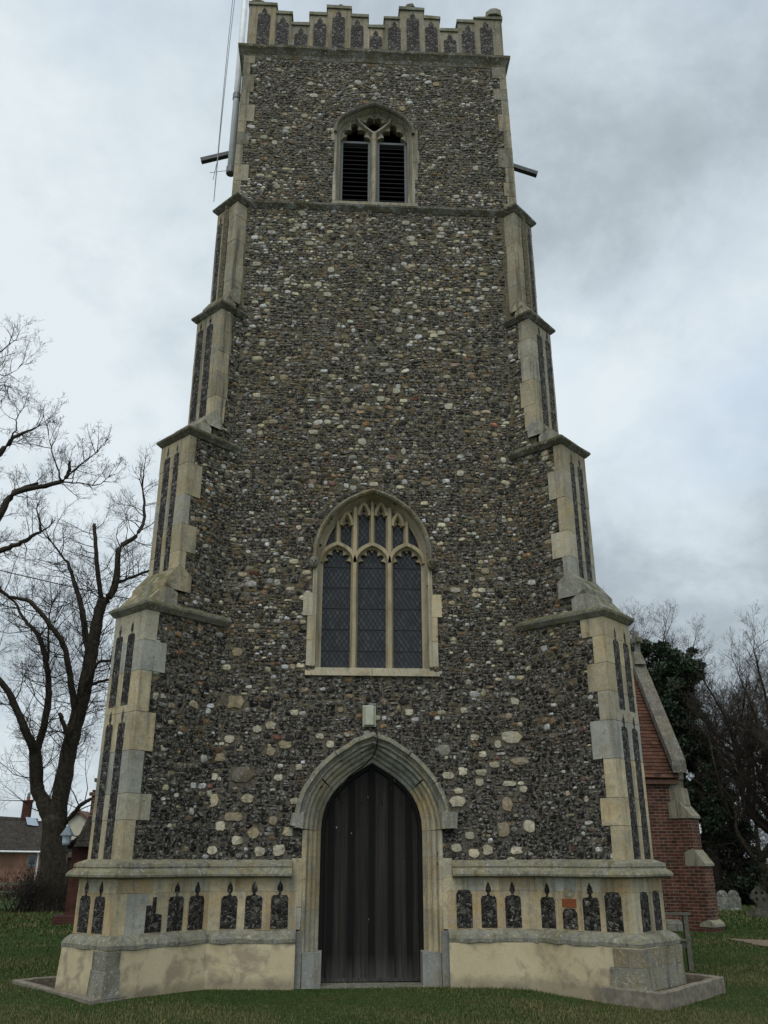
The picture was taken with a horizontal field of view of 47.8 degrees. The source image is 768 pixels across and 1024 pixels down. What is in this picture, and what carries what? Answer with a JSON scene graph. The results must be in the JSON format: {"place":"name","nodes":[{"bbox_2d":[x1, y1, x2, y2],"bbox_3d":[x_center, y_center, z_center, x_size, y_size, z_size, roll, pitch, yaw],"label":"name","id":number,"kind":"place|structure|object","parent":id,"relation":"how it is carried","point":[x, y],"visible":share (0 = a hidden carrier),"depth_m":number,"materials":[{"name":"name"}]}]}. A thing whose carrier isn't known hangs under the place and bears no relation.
{"place":"outdoors","nodes":[
{"label":"outdoors","id":0,"kind":"place"},
{"bbox_2d":[0,570,124,597],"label":"overhead cable","id":1,"kind":"object","parent":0,"point":[56,583],"visible":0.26,"depth_m":44.42,"materials":[{"name":"rubber"}]},
{"bbox_2d":[0,865,767,1023],"bbox_3d":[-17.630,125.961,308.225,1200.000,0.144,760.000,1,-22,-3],"label":"ground","id":2,"kind":"structure","parent":0,"point":[357,994],"depth_m":10.70,"materials":[{"name":"green plant"}]},
{"bbox_2d":[0,877,33,892],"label":"rail fence","id":3,"kind":"object","parent":2,"relation":"on","point":[11,884],"depth_m":39.07,"materials":[{"name":"brown wood"}]},
{"bbox_2d":[0,871,34,897],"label":"hedge","id":4,"kind":"object","parent":2,"relation":"on","point":[2,888],"visible":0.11,"depth_m":41.74,"materials":[{"name":"brown plant"}]},
{"bbox_2d":[0,854,69,912],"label":"undergrowth","id":5,"kind":"object","parent":2,"relation":"on","point":[26,898],"visible":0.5,"depth_m":29.27,"materials":[{"name":"brown plant"}]},
{"bbox_2d":[0,792,71,889],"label":"pink cottage","id":6,"kind":"structure","parent":2,"relation":"on","point":[20,839],"depth_m":53.76,"materials":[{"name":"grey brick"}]},
{"bbox_2d":[27,855,36,866],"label":"window","id":7,"kind":"structure","parent":6,"relation":"in","point":[30,857],"depth_m":53.16,"materials":[{"name":"grey glass"}]},
{"bbox_2d":[0,316,127,581],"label":"bare tree","id":8,"kind":"object","parent":2,"relation":"on","point":[7,500],"visible":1,"depth_m":27.46,"materials":[{"name":"brown plant"}]},
{"bbox_2d":[12,976,126,1004],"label":"stone kerb","id":9,"kind":"structure","parent":2,"relation":"on","point":[46,984],"depth_m":11.55,"materials":[{"name":"stone"}]},
{"bbox_2d":[51,778,96,925],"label":"brick outhouse","id":10,"kind":"structure","parent":2,"relation":"on","point":[79,846],"depth_m":24.18,"materials":[{"name":"red brick"}]},
{"bbox_2d":[60,824,78,845],"bbox_3d":[-8.697,9.090,24.394,0.780,0.570,0.370,10,-24,-24],"label":"wall lantern","id":11,"kind":"object","parent":10,"relation":"attached to","point":[67,834],"depth_m":24.21,"materials":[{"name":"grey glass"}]},
{"bbox_2d":[67,810,89,869],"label":"cream house","id":12,"kind":"structure","parent":2,"relation":"on","point":[76,822],"depth_m":77.25,"materials":[{"name":"beige paint"}]},
{"bbox_2d":[0,439,159,912],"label":"bare tree","id":13,"kind":"object","parent":2,"relation":"on","point":[52,810],"visible":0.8,"depth_m":32.39,"materials":[{"name":"brown plant"}]},
{"bbox_2d":[54,0,686,1002],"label":"church tower","id":14,"kind":"structure","parent":2,"relation":"on","point":[372,486],"depth_m":13.73,"materials":[{"name":"stone"}]},
{"bbox_2d":[210,0,247,201],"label":"flagpole","id":15,"kind":"object","parent":14,"relation":"attached to","point":[229,170],"visible":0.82,"depth_m":18.82,"materials":[{"name":"white metal"}]},
{"bbox_2d":[338,703,377,798],"bbox_3d":[-0.357,3.610,13.123,0.803,1.368,0.236,-18,-28,37],"label":"wall lamp","id":16,"kind":"object","parent":14,"relation":"attached to","point":[369,714],"visible":1,"depth_m":13.11,"materials":[{"name":"plastic"}]},
{"bbox_2d":[318,763,423,981],"bbox_3d":[-0.187,5.220,12.790,1.550,3.020,0.095,1,-22,-3],"label":"door","id":17,"kind":"structure","parent":14,"relation":"in","point":[371,925],"depth_m":12.69,"materials":[{"name":"brown wood"}]},
{"bbox_2d":[303,488,441,676],"bbox_3d":[-0.188,1.120,14.150,2.219,3.169,0.515,1,-22,-3],"label":"west window","id":18,"kind":"structure","parent":14,"relation":"in","point":[371,609],"depth_m":14.17,"materials":[{"name":"stone"}]},
{"bbox_2d":[289,732,457,988],"bbox_3d":[-0.165,5.110,12.636,2.451,3.670,0.724,1,-22,-3],"label":"doorway","id":19,"kind":"structure","parent":14,"relation":"in","point":[431,801],"depth_m":12.58,"materials":[{"name":"stone"}]},
{"bbox_2d":[331,101,418,205],"bbox_3d":[-0.188,-7.107,17.527,1.779,2.690,0.520,1,-22,-3],"label":"belfry window","id":20,"kind":"structure","parent":14,"relation":"in","point":[360,118],"depth_m":17.63,"materials":[{"name":"stone"}]},
{"bbox_2d":[600,973,725,1010],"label":"stone kerb","id":21,"kind":"structure","parent":2,"relation":"on","point":[697,987],"depth_m":11.04,"materials":[{"name":"stone"}]},
{"bbox_2d":[602,587,724,777],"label":"bare tree","id":22,"kind":"object","parent":2,"relation":"on","point":[664,636],"visible":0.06,"depth_m":51.83,"materials":[{"name":"brown plant"}]},
{"bbox_2d":[630,638,709,720],"bbox_3d":[12.762,11.430,38.807,4.283,11.432,4.110,1,-22,-3],"label":"evergreen tree","id":23,"kind":"object","parent":2,"relation":"on","point":[671,666],"visible":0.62,"depth_m":39.27,"materials":[{"name":"green plant"}]},
{"bbox_2d":[630,631,724,932],"bbox_3d":[5.460,7.431,24.581,5.761,8.393,4.941,1,-22,-3],"label":"brick porch","id":24,"kind":"object","parent":2,"relation":"on","point":[681,854],"visible":0.21,"depth_m":22.41,"materials":[{"name":"brick"}]},
{"bbox_2d":[665,912,693,970],"bbox_3d":[4.471,6.990,14.432,0.820,1.020,1.480,1,-22,-3],"label":"wooden bench","id":25,"kind":"object","parent":2,"relation":"on","point":[685,941],"visible":0.16,"depth_m":13.78,"materials":[{"name":"grey wood"}]},
{"bbox_2d":[660,696,767,903],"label":"evergreen tree","id":26,"kind":"object","parent":2,"relation":"on","point":[708,823],"visible":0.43,"depth_m":35.46,"materials":[{"name":"green plant"}]},
{"bbox_2d":[667,603,767,853],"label":"bare tree","id":27,"kind":"object","parent":2,"relation":"on","point":[751,727],"visible":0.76,"depth_m":37.24,"materials":[{"name":"brown plant"}]},
{"bbox_2d":[683,709,767,905],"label":"bare tree","id":28,"kind":"object","parent":2,"relation":"on","point":[738,816],"visible":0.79,"depth_m":34.47,"materials":[{"name":"brown plant"}]},
{"bbox_2d":[687,650,767,844],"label":"bare tree","id":29,"kind":"object","parent":2,"relation":"on","point":[723,693],"visible":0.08,"depth_m":46.33,"materials":[{"name":"brown plant"}]},
{"bbox_2d":[716,890,743,909],"bbox_3d":[12.085,13.730,30.413,0.920,0.860,0.240,1,-22,-3],"label":"double headstone","id":30,"kind":"object","parent":2,"relation":"on","point":[731,899],"visible":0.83,"depth_m":30.39,"materials":[{"name":"stone"}]},
{"bbox_2d":[701,834,767,905],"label":"undergrowth","id":31,"kind":"object","parent":2,"relation":"on","point":[718,864],"visible":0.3,"depth_m":33.38,"materials":[{"name":"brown plant"}]},
{"bbox_2d":[747,886,767,917],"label":"cross gravestone","id":32,"kind":"object","parent":2,"relation":"on","point":[760,910],"visible":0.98,"depth_m":26.52,"materials":[{"name":"grey stone"}]},
{"bbox_2d":[0,0,767,863],"label":"sky","id":33,"kind":"structure","parent":0,"point":[642,124],"materials":[{"name":"grey"}]},
{"bbox_2d":[727,938,767,945],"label":"path","id":34,"kind":"structure","parent":0,"point":[760,942],"depth_m":18.57,"materials":[{"name":"beige concrete"}]}
]}

